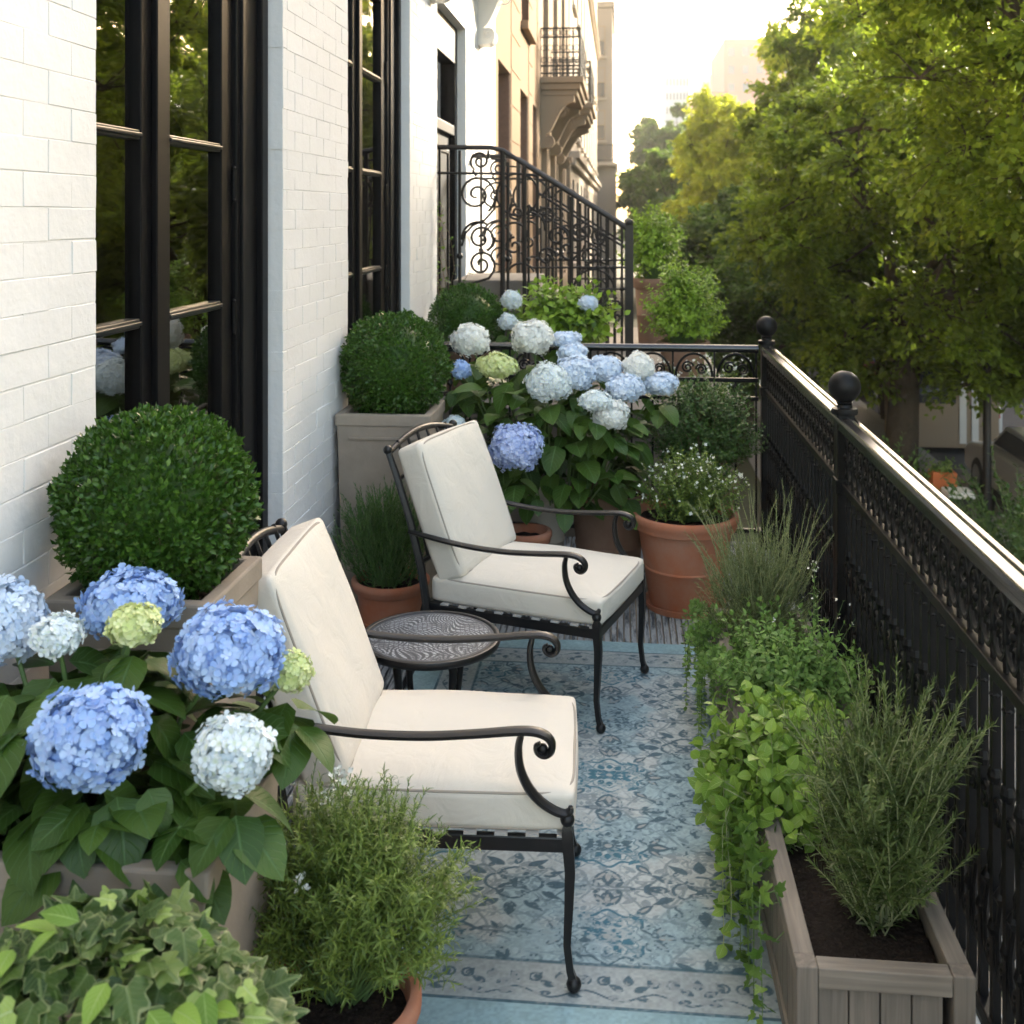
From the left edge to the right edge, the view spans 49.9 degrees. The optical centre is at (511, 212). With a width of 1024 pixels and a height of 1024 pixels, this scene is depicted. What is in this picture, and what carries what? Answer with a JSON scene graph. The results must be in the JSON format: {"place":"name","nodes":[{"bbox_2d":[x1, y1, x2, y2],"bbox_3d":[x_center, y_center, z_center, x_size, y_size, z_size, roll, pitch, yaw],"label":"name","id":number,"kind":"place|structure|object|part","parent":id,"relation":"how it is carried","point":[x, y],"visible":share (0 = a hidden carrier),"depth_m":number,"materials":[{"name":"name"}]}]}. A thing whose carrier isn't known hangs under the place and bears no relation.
{"place":"outdoors","nodes":[
{"label":"outdoors","id":0,"kind":"place"},
{"bbox_2d":[495,0,538,272],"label":"brownstone house","id":1,"kind":"structure","parent":0,"point":[517,82],"depth_m":13.61,"materials":[{"name":"beige stone"}]},
{"bbox_2d":[498,74,509,272],"bbox_3d":[-0.133,-0.360,12.808,0.208,2.520,0.028,0,0,6],"label":"window","id":2,"kind":"structure","parent":1,"relation":"in","point":[503,79],"depth_m":12.79,"materials":[{"name":"black paint"}]},
{"bbox_2d":[520,97,526,272],"bbox_3d":[0.106,-0.350,15.247,0.208,2.500,0.028,0,0,6],"label":"window","id":3,"kind":"structure","parent":1,"relation":"in","point":[523,100],"depth_m":15.23,"materials":[{"name":"black paint"}]},
{"bbox_2d":[521,0,536,44],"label":"window","id":4,"kind":"structure","parent":1,"relation":"in","point":[526,27],"depth_m":15.09,"materials":[{"name":"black paint"}]},
{"bbox_2d":[533,108,535,271],"bbox_3d":[0.263,-0.350,16.839,0.208,2.500,0.028,0,0,6],"label":"window","id":5,"kind":"structure","parent":1,"relation":"in","point":[534,109],"depth_m":16.82,"materials":[{"name":"black paint"}]},
{"bbox_2d":[569,0,601,294],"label":"apartment house","id":6,"kind":"structure","parent":0,"point":[586,183],"depth_m":40.62,"materials":[{"name":"stone"}]},
{"bbox_2d":[572,4,577,17],"bbox_3d":[1.703,-5.430,29.625,0.099,0.100,1.540,0,0,6],"label":"window","id":7,"kind":"structure","parent":6,"relation":"in","point":[574,7],"depth_m":29.26,"materials":[{"name":"grey glass"}]},
{"bbox_2d":[597,1,617,301],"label":"corner tower","id":8,"kind":"structure","parent":0,"point":[607,168],"depth_m":62.01,"materials":[{"name":"grey stone"}]},
{"bbox_2d":[597,26,606,58],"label":"window","id":9,"kind":"structure","parent":8,"relation":"in","point":[601,29],"depth_m":62.00,"materials":[{"name":"beige glass"}]},
{"bbox_2d":[597,68,606,99],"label":"window","id":10,"kind":"structure","parent":8,"relation":"in","point":[600,71],"depth_m":62.00,"materials":[{"name":"beige glass"}]},
{"bbox_2d":[597,110,606,142],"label":"window","id":11,"kind":"structure","parent":8,"relation":"in","point":[600,113],"depth_m":62.00,"materials":[{"name":"beige glass"}]},
{"bbox_2d":[617,216,632,247],"bbox_3d":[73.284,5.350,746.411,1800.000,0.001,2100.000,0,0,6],"label":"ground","id":12,"kind":"structure","parent":0,"point":[622,218],"depth_m":905.46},
{"bbox_2d":[661,72,688,131],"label":"tower block","id":13,"kind":"structure","parent":12,"relation":"on","point":[674,87],"depth_m":247.63,"materials":[{"name":"grey"}]},
{"bbox_2d":[693,73,710,92],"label":"tower block","id":14,"kind":"structure","parent":12,"relation":"on","point":[704,79],"depth_m":232.18,"materials":[{"name":"grey"}]},
{"bbox_2d":[815,367,1014,522],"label":"kerb","id":15,"kind":"structure","parent":12,"relation":"on","point":[875,415],"depth_m":22.66,"materials":[{"name":"stone"}]},
{"bbox_2d":[689,91,740,115],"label":"brick building","id":16,"kind":"structure","parent":0,"point":[735,94],"depth_m":187.25,"materials":[{"name":"grey"}]},
{"bbox_2d":[711,38,786,109],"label":"building","id":17,"kind":"structure","parent":0,"point":[735,65],"depth_m":196.96,"materials":[{"name":"grey"}]},
{"bbox_2d":[728,48,734,55],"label":"window","id":18,"kind":"structure","parent":17,"relation":"in","point":[731,51],"depth_m":196.99,"materials":[{"name":"grey"}]},
{"bbox_2d":[728,66,734,73],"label":"window","id":19,"kind":"structure","parent":17,"relation":"in","point":[731,69],"depth_m":196.99,"materials":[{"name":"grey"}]},
{"bbox_2d":[728,83,734,90],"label":"window","id":20,"kind":"structure","parent":17,"relation":"in","point":[731,86],"depth_m":196.99,"materials":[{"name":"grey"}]},
{"bbox_2d":[742,47,748,55],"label":"window","id":21,"kind":"structure","parent":17,"relation":"in","point":[745,51],"depth_m":196.75,"materials":[{"name":"grey"}]},
{"bbox_2d":[742,65,748,73],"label":"window","id":22,"kind":"structure","parent":17,"relation":"in","point":[745,68],"depth_m":196.75,"materials":[{"name":"grey"}]},
{"bbox_2d":[742,83,748,91],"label":"window","id":23,"kind":"structure","parent":17,"relation":"in","point":[744,87],"depth_m":196.75,"materials":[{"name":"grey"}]},
{"bbox_2d":[756,65,762,73],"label":"window","id":24,"kind":"structure","parent":17,"relation":"in","point":[759,69],"depth_m":196.51,"materials":[{"name":"grey"}]},
{"bbox_2d":[597,0,988,215],"label":"sky","id":25,"kind":"structure","parent":0,"point":[653,38],"materials":[{"name":"white"}]},
{"bbox_2d":[602,248,1015,1023],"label":"front yard ground","id":26,"kind":"structure","parent":0,"point":[746,470],"depth_m":20.68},
{"bbox_2d":[0,0,510,707],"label":"brick house","id":27,"kind":"structure","parent":26,"relation":"on","point":[226,210],"depth_m":3.72,"materials":[{"name":"white brick"}]},
{"bbox_2d":[95,0,267,697],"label":"window frame","id":28,"kind":"structure","parent":27,"relation":"in","point":[181,239],"depth_m":3.47,"materials":[{"name":"black paint"}]},
{"bbox_2d":[347,0,400,404],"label":"window frame","id":29,"kind":"structure","parent":27,"relation":"in","point":[374,26],"depth_m":6.14,"materials":[{"name":"black paint"}]},
{"bbox_2d":[487,538,1001,1013],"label":"balcony slab","id":30,"kind":"structure","parent":27,"relation":"attached to","point":[644,639],"depth_m":4.81,"materials":[{"name":"wood"}]},
{"bbox_2d":[270,537,1001,1023],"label":"balcony floor","id":31,"kind":"structure","parent":30,"relation":"on","point":[616,629],"depth_m":4.74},
{"bbox_2d":[0,764,278,1021],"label":"square planter","id":32,"kind":"object","parent":31,"relation":"on","point":[240,924],"visible":0.14,"depth_m":1.79,"materials":[{"name":"wood"}]},
{"bbox_2d":[0,562,337,926],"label":"hydrangea","id":33,"kind":"object","parent":32,"relation":"in","point":[104,727],"visible":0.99,"depth_m":1.86,"materials":[{"name":"blue plant"}]},
{"bbox_2d":[45,556,261,734],"bbox_3d":[-0.777,1.300,2.422,0.360,1.000,0.333,0,0,6],"label":"square planter","id":34,"kind":"object","parent":31,"relation":"on","point":[239,584],"visible":0.15,"depth_m":2.29,"materials":[{"name":"stone"}]},
{"bbox_2d":[45,402,264,599],"bbox_3d":[-0.782,0.649,2.429,0.481,0.463,0.467,0,0,6],"label":"boxwood ball","id":35,"kind":"object","parent":34,"relation":"on","point":[173,494],"visible":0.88,"depth_m":2.30,"materials":[{"name":"green plant"}]},
{"bbox_2d":[279,947,421,1023],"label":"terracotta pot","id":36,"kind":"object","parent":31,"relation":"on","point":[403,1006],"visible":0.32,"depth_m":2.04,"materials":[{"name":"ceramic"}]},
{"bbox_2d":[274,757,363,953],"bbox_3d":[-0.465,1.280,2.192,0.326,0.382,0.393,0,0,-12],"label":"white flowering herb","id":37,"kind":"object","parent":36,"relation":"in","point":[337,772],"visible":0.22,"depth_m":2.25,"materials":[{"name":"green plant"}]},
{"bbox_2d":[249,763,492,1012],"bbox_3d":[-0.309,1.270,2.099,0.553,0.442,0.404,0,0,6],"label":"soft herb","id":38,"kind":"object","parent":36,"relation":"in","point":[363,901],"visible":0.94,"depth_m":2.03,"materials":[{"name":"green plant"}]},
{"bbox_2d":[335,400,444,611],"bbox_3d":[-0.542,1.337,4.972,0.420,0.925,0.411,0,0,6],"label":"square planter","id":39,"kind":"object","parent":31,"relation":"on","point":[364,439],"visible":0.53,"depth_m":4.79,"materials":[{"name":"stone"}]},
{"bbox_2d":[338,308,455,413],"bbox_3d":[-0.528,0.700,4.994,0.545,0.535,0.535,0,0,6],"label":"boxwood ball","id":40,"kind":"object","parent":39,"relation":"on","point":[394,369],"visible":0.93,"depth_m":4.85,"materials":[{"name":"green plant"}]},
{"bbox_2d":[351,566,429,627],"bbox_3d":[-0.500,1.650,4.530,0.322,0.300,0.322,0,0,6],"label":"terracotta pot","id":41,"kind":"object","parent":31,"relation":"on","point":[376,603],"visible":0.42,"depth_m":4.41,"materials":[{"name":"ceramic"}]},
{"bbox_2d":[328,475,425,588],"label":"rosemary bush","id":42,"kind":"object","parent":41,"relation":"on","point":[382,540],"visible":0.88,"depth_m":4.48,"materials":[{"name":"green plant"}]},
{"bbox_2d":[513,523,551,543],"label":"pot","id":43,"kind":"object","parent":31,"relation":"on","point":[534,533],"visible":0.32,"depth_m":5.08,"materials":[{"name":"ceramic"}]},
{"bbox_2d":[309,639,781,1023],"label":"area rug","id":44,"kind":"object","parent":31,"relation":"on","point":[646,937],"visible":0.45,"depth_m":2.91,"materials":[{"name":"blue woven fabric"},{"name":"grey woven fabric"},{"name":"cream woven fabric"}]},
{"bbox_2d":[239,518,581,992],"bbox_3d":[-0.258,1.318,2.828,0.872,0.952,0.609,0,0,4],"label":"garden armchair","id":45,"kind":"object","parent":44,"relation":"on","point":[501,764],"visible":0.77,"depth_m":2.66,"materials":[{"name":"beige fabric"}]},
{"bbox_2d":[365,610,499,689],"bbox_3d":[-0.261,1.568,3.502,0.452,0.452,0.452,0,0,6],"label":"side table","id":46,"kind":"object","parent":44,"relation":"on","point":[453,659],"visible":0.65,"depth_m":3.43,"materials":[{"name":"grey metal"}]},
{"bbox_2d":[383,420,648,733],"bbox_3d":[0.027,1.318,4.204,0.873,0.952,0.610,0,0,23],"label":"garden armchair","id":47,"kind":"object","parent":44,"relation":"on","point":[480,557],"visible":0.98,"depth_m":4.06,"materials":[{"name":"beige fabric"}]},
{"bbox_2d":[711,608,853,737],"bbox_3d":[0.882,1.649,3.659,0.350,0.298,1.025,0,0,6],"label":"wooden planter","id":48,"kind":"object","parent":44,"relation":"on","point":[736,710],"visible":0.06,"depth_m":3.77,"materials":[{"name":"wood"}]},
{"bbox_2d":[680,598,768,749],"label":"trailing herb","id":49,"kind":"object","parent":48,"relation":"in","point":[700,634],"visible":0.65,"depth_m":3.90,"materials":[{"name":"green plant"}]},
{"bbox_2d":[684,478,833,647],"bbox_3d":[0.920,1.267,3.946,0.605,0.658,0.609,0,0,6],"label":"grey herb","id":50,"kind":"object","parent":48,"relation":"in","point":[771,585],"visible":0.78,"depth_m":3.90,"materials":[{"name":"green plant"}]},
{"bbox_2d":[698,595,883,723],"bbox_3d":[0.851,1.406,3.413,0.548,0.383,0.579,0,0,6],"label":"mint bush","id":51,"kind":"object","parent":48,"relation":"in","point":[777,660],"visible":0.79,"depth_m":3.33,"materials":[{"name":"green plant"}]},
{"bbox_2d":[764,560,855,663],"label":"flowering stem","id":52,"kind":"object","parent":48,"relation":"in","point":[814,595],"visible":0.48,"depth_m":3.66,"materials":[{"name":"green plant"}]},
{"bbox_2d":[528,474,572,545],"bbox_3d":[0.165,1.550,5.360,0.262,0.500,0.262,0,0,6],"label":"tall pot","id":53,"kind":"object","parent":31,"relation":"on","point":[549,520],"visible":0.1,"depth_m":5.27,"materials":[{"name":"beige ceramic"}]},
{"bbox_2d":[569,480,650,557],"bbox_3d":[0.471,1.573,5.360,0.412,0.455,0.412,0,0,6],"label":"clay pot","id":54,"kind":"object","parent":31,"relation":"on","point":[593,533],"visible":0.27,"depth_m":5.21,"materials":[{"name":"ceramic"}]},
{"bbox_2d":[442,318,679,533],"bbox_3d":[0.218,0.989,5.216,1.157,0.950,1.002,0,0,6],"label":"hydrangea","id":55,"kind":"object","parent":54,"relation":"in","point":[591,424],"visible":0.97,"depth_m":5.10,"materials":[{"name":"white plant"}]},
{"bbox_2d":[633,498,738,618],"bbox_3d":[0.792,1.585,5.047,0.488,0.430,0.488,0,0,6],"label":"terracotta pot","id":56,"kind":"object","parent":31,"relation":"on","point":[673,561],"visible":0.57,"depth_m":4.88,"materials":[{"name":"ceramic"}]},
{"bbox_2d":[630,442,750,524],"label":"white flowering herb","id":57,"kind":"object","parent":56,"relation":"on","point":[694,481],"visible":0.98,"depth_m":4.96,"materials":[{"name":"green plant"}]},
{"bbox_2d":[667,474,739,572],"bbox_3d":[0.953,1.570,5.513,0.372,0.460,0.372,0,0,6],"label":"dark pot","id":58,"kind":"object","parent":31,"relation":"on","point":[737,484],"visible":0.05,"depth_m":5.43,"materials":[{"name":"ceramic"}]},
{"bbox_2d":[643,369,768,487],"bbox_3d":[0.951,1.081,5.487,0.653,0.602,0.590,0,0,6],"label":"dark shrub","id":59,"kind":"object","parent":58,"relation":"on","point":[722,438],"visible":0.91,"depth_m":5.38,"materials":[{"name":"green plant"}]},
{"bbox_2d":[429,316,1023,1023],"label":"iron railing","id":60,"kind":"object","parent":31,"relation":"on","point":[921,574],"visible":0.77,"depth_m":2.88,"materials":[{"name":"black metal"}]},
{"bbox_2d":[754,754,975,1023],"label":"wooden planter","id":61,"kind":"object","parent":31,"relation":"on","point":[830,962],"visible":0.44,"depth_m":2.29,"materials":[{"name":"grey wood"}]},
{"bbox_2d":[709,750,803,1023],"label":"creeping vine","id":62,"kind":"object","parent":61,"relation":"hanging from","point":[747,849],"visible":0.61,"depth_m":2.53,"materials":[{"name":"green plant"}]},
{"bbox_2d":[687,680,879,958],"bbox_3d":[0.728,1.543,2.882,0.530,0.554,0.668,0,0,6],"label":"trailing herb","id":63,"kind":"object","parent":61,"relation":"in","point":[763,753],"visible":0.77,"depth_m":2.80,"materials":[{"name":"green plant"}]},
{"bbox_2d":[769,651,999,939],"bbox_3d":[0.831,1.314,2.414,0.434,0.618,0.580,0,0,50],"label":"rosemary bush","id":64,"kind":"object","parent":61,"relation":"in","point":[881,801],"visible":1,"depth_m":2.37,"materials":[{"name":"green plant"}]},
{"bbox_2d":[539,0,595,298],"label":"stone townhouse","id":65,"kind":"structure","parent":26,"relation":"on","point":[567,115],"depth_m":19.64,"materials":[{"name":"beige stone"}]},
{"bbox_2d":[435,273,741,541],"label":"stone terrace","id":66,"kind":"structure","parent":26,"relation":"on","point":[492,283],"depth_m":8.14,"materials":[{"name":"grey stone"}]},
{"bbox_2d":[447,349,491,391],"bbox_3d":[-0.279,0.970,6.810,0.332,0.260,0.332,0,0,6],"label":"dark pot","id":67,"kind":"object","parent":66,"relation":"on","point":[454,356],"visible":0.12,"depth_m":6.68,"materials":[{"name":"brown ceramic"}]},
{"bbox_2d":[427,282,505,354],"bbox_3d":[-0.276,0.761,6.811,0.519,0.679,0.507,0,0,6],"label":"boxwood ball","id":68,"kind":"object","parent":67,"relation":"in","point":[477,305],"visible":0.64,"depth_m":6.68,"materials":[{"name":"green plant"}]},
{"bbox_2d":[437,145,633,363],"bbox_3d":[0.125,0.299,8.026,1.516,1.602,0.060,0,0,6],"label":"stair railing","id":69,"kind":"object","parent":66,"relation":"on","point":[525,225],"visible":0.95,"depth_m":8.01,"materials":[{"name":"metal"}]},
{"bbox_2d":[437,202,506,304],"bbox_3d":[-0.474,0.415,8.059,0.781,1.073,0.423,0,0,-30],"label":"stair railing","id":70,"kind":"object","parent":69,"relation":"attached to","point":[442,247],"visible":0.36,"depth_m":7.99,"materials":[{"name":"black metal"}]},
{"bbox_2d":[487,290,599,384],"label":"hydrangea","id":71,"kind":"object","parent":66,"relation":"on","point":[510,299],"visible":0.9,"depth_m":6.70,"materials":[{"name":"blue plant"}]},
{"bbox_2d":[472,154,629,343],"bbox_3d":[0.247,0.299,9.270,1.516,1.602,0.060,0,0,6],"label":"stair railing","id":72,"kind":"object","parent":66,"relation":"on","point":[518,179],"visible":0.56,"depth_m":9.26,"materials":[{"name":"metal"}]},
{"bbox_2d":[503,273,630,363],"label":"leafy shrub","id":73,"kind":"object","parent":66,"relation":"on","point":[554,311],"visible":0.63,"depth_m":7.01,"materials":[{"name":"green plant"}]},
{"bbox_2d":[633,277,670,343],"bbox_3d":[1.197,0.825,9.328,0.352,0.550,0.352,0,0,6],"label":"dark pot","id":74,"kind":"object","parent":66,"relation":"on","point":[647,337],"visible":0.56,"depth_m":9.21,"materials":[{"name":"brown ceramic"}]},
{"bbox_2d":[612,200,690,278],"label":"bright shrub","id":75,"kind":"object","parent":74,"relation":"on","point":[651,250],"visible":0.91,"depth_m":9.25,"materials":[{"name":"green plant"}]},
{"bbox_2d":[656,338,709,382],"bbox_3d":[1.123,0.970,7.225,0.352,0.260,0.352,0,0,6],"label":"clay pot","id":76,"kind":"object","parent":66,"relation":"on","point":[678,356],"visible":0.31,"depth_m":7.11,"materials":[{"name":"ceramic"}]},
{"bbox_2d":[639,256,731,343],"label":"bright shrub","id":77,"kind":"object","parent":76,"relation":"on","point":[680,321],"visible":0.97,"depth_m":7.15,"materials":[{"name":"green plant"}]},
{"bbox_2d":[658,344,759,401],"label":"shrub","id":78,"kind":"object","parent":66,"relation":"on","point":[709,374],"visible":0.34,"depth_m":6.37,"materials":[{"name":"green plant"}]},
{"bbox_2d":[615,140,707,276],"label":"street tree","id":79,"kind":"object","parent":26,"relation":"on","point":[639,189],"visible":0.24,"depth_m":58.82,"materials":[{"name":"green plant"}]},
{"bbox_2d":[720,363,1015,967],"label":"pavement","id":80,"kind":"structure","parent":0,"point":[871,423],"depth_m":24.94,"materials":[{"name":"grey"}]},
{"bbox_2d":[626,102,688,199],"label":"street tree","id":81,"kind":"object","parent":80,"relation":"on","point":[648,133],"visible":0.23,"depth_m":85.94,"materials":[{"name":"green plant"}]},
{"bbox_2d":[659,84,776,222],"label":"street tree","id":82,"kind":"object","parent":80,"relation":"on","point":[713,163],"visible":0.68,"depth_m":47.31,"materials":[{"name":"green plant"}]},
{"bbox_2d":[663,175,835,346],"bbox_3d":[8.266,1.959,36.058,7.257,6.543,10.335,0,0,-10],"label":"street tree","id":83,"kind":"object","parent":80,"relation":"on","point":[700,223],"visible":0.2,"depth_m":35.10,"materials":[{"name":"green plant"}]},
{"bbox_2d":[676,232,859,428],"bbox_3d":[5.725,2.833,25.323,5.317,4.764,5.914,0,0,6],"label":"street tree","id":84,"kind":"object","parent":80,"relation":"on","point":[740,329],"visible":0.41,"depth_m":24.11,"materials":[{"name":"green plant"}]},
{"bbox_2d":[699,30,1023,472],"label":"street tree","id":85,"kind":"object","parent":80,"relation":"on","point":[908,328],"visible":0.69,"depth_m":18.93,"materials":[{"name":"green plant"}]},
{"bbox_2d":[882,431,963,491],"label":"garden shrub","id":86,"kind":"object","parent":80,"relation":"on","point":[926,476],"visible":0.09,"depth_m":18.84,"materials":[{"name":"green plant"}]},
{"bbox_2d":[885,325,998,447],"bbox_3d":[9.387,3.626,23.973,2.240,2.748,2.250,0,0,6],"label":"street kiosk","id":87,"kind":"object","parent":80,"relation":"on","point":[957,424],"visible":0.07,"depth_m":23.40,"materials":[{"name":"beige stone"}]},
{"bbox_2d":[919,360,955,403],"bbox_3d":[9.006,3.575,23.416,0.850,0.950,0.028,0,0,6],"label":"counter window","id":88,"kind":"structure","parent":87,"relation":"in","point":[921,397],"depth_m":23.42,"materials":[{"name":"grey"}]},
{"bbox_2d":[928,469,956,492],"bbox_3d":[7.310,4.690,18.675,0.400,0.620,0.300,0,0,6],"label":"orange planter","id":89,"kind":"object","parent":80,"relation":"on","point":[935,480],"visible":0.35,"depth_m":18.53,"materials":[{"name":"orange ceramic"}]},
{"bbox_2d":[926,457,959,474],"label":"potted plant","id":90,"kind":"object","parent":89,"relation":"in","point":[945,470],"visible":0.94,"depth_m":18.63,"materials":[{"name":"green plant"}]},
{"bbox_2d":[941,487,974,517],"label":"flowers","id":91,"kind":"object","parent":80,"relation":"on","point":[944,491],"visible":0.35,"depth_m":16.85,"materials":[{"name":"plant"}]},
{"bbox_2d":[937,445,1023,564],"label":"garden shrub","id":92,"kind":"object","parent":80,"relation":"on","point":[1015,537],"visible":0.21,"depth_m":13.82,"materials":[{"name":"green plant"}]},
{"bbox_2d":[979,282,994,516],"bbox_3d":[7.868,2.825,18.218,0.314,4.350,0.314,0,0,28],"label":"lamp post","id":93,"kind":"object","parent":80,"relation":"on","point":[987,487],"visible":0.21,"depth_m":18.16,"materials":[{"name":"metal"}]},
{"bbox_2d":[827,364,1023,521],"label":"road","id":94,"kind":"structure","parent":0,"point":[1010,418],"depth_m":23.71,"materials":[{"name":"grey asphalt"}]},
{"bbox_2d":[681,102,781,173],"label":"street tree","id":95,"kind":"object","parent":94,"relation":"on","point":[684,126],"depth_m":84.51,"materials":[{"name":"green plant"}]},
{"bbox_2d":[750,0,901,143],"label":"street tree","id":96,"kind":"object","parent":94,"relation":"on","point":[769,61],"visible":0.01,"depth_m":43.86,"materials":[{"name":"green plant"}]},
{"bbox_2d":[732,0,966,419],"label":"street tree","id":97,"kind":"object","parent":94,"relation":"on","point":[782,45],"visible":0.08,"depth_m":27.19,"materials":[{"name":"green plant"}]},
{"bbox_2d":[802,0,1023,281],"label":"street tree","id":98,"kind":"object","parent":94,"relation":"on","point":[989,124],"visible":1,"depth_m":11.70,"materials":[{"name":"green plant"}]},
{"bbox_2d":[965,427,1023,505],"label":"parked car","id":99,"kind":"object","parent":94,"relation":"on","point":[1008,447],"visible":0.55,"depth_m":18.97,"materials":[{"name":"grey paint"}]},
{"bbox_3d":[8.502,3.945,18.458,0.012,0.350,2.440,0,0,6],"label":"side window","id":100,"kind":"part","parent":99,"relation":"part of","materials":[{"name":"grey glass"}]},
{"bbox_2d":[874,392,1001,433],"bbox_3d":[10.003,4.420,26.148,1.816,1.439,4.440,0,0,6],"label":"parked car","id":101,"kind":"object","parent":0,"point":[1000,423],"visible":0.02,"depth_m":23.89,"materials":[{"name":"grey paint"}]},
{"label":"clay pot","id":102,"kind":"object","parent":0,"visible":0},
{"bbox_2d":[0,878,313,1023],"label":"ivy plant","id":103,"kind":"object","parent":102,"relation":"in","point":[186,958],"visible":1,"depth_m":1.51,"materials":[{"name":"green plant"}]}
]}

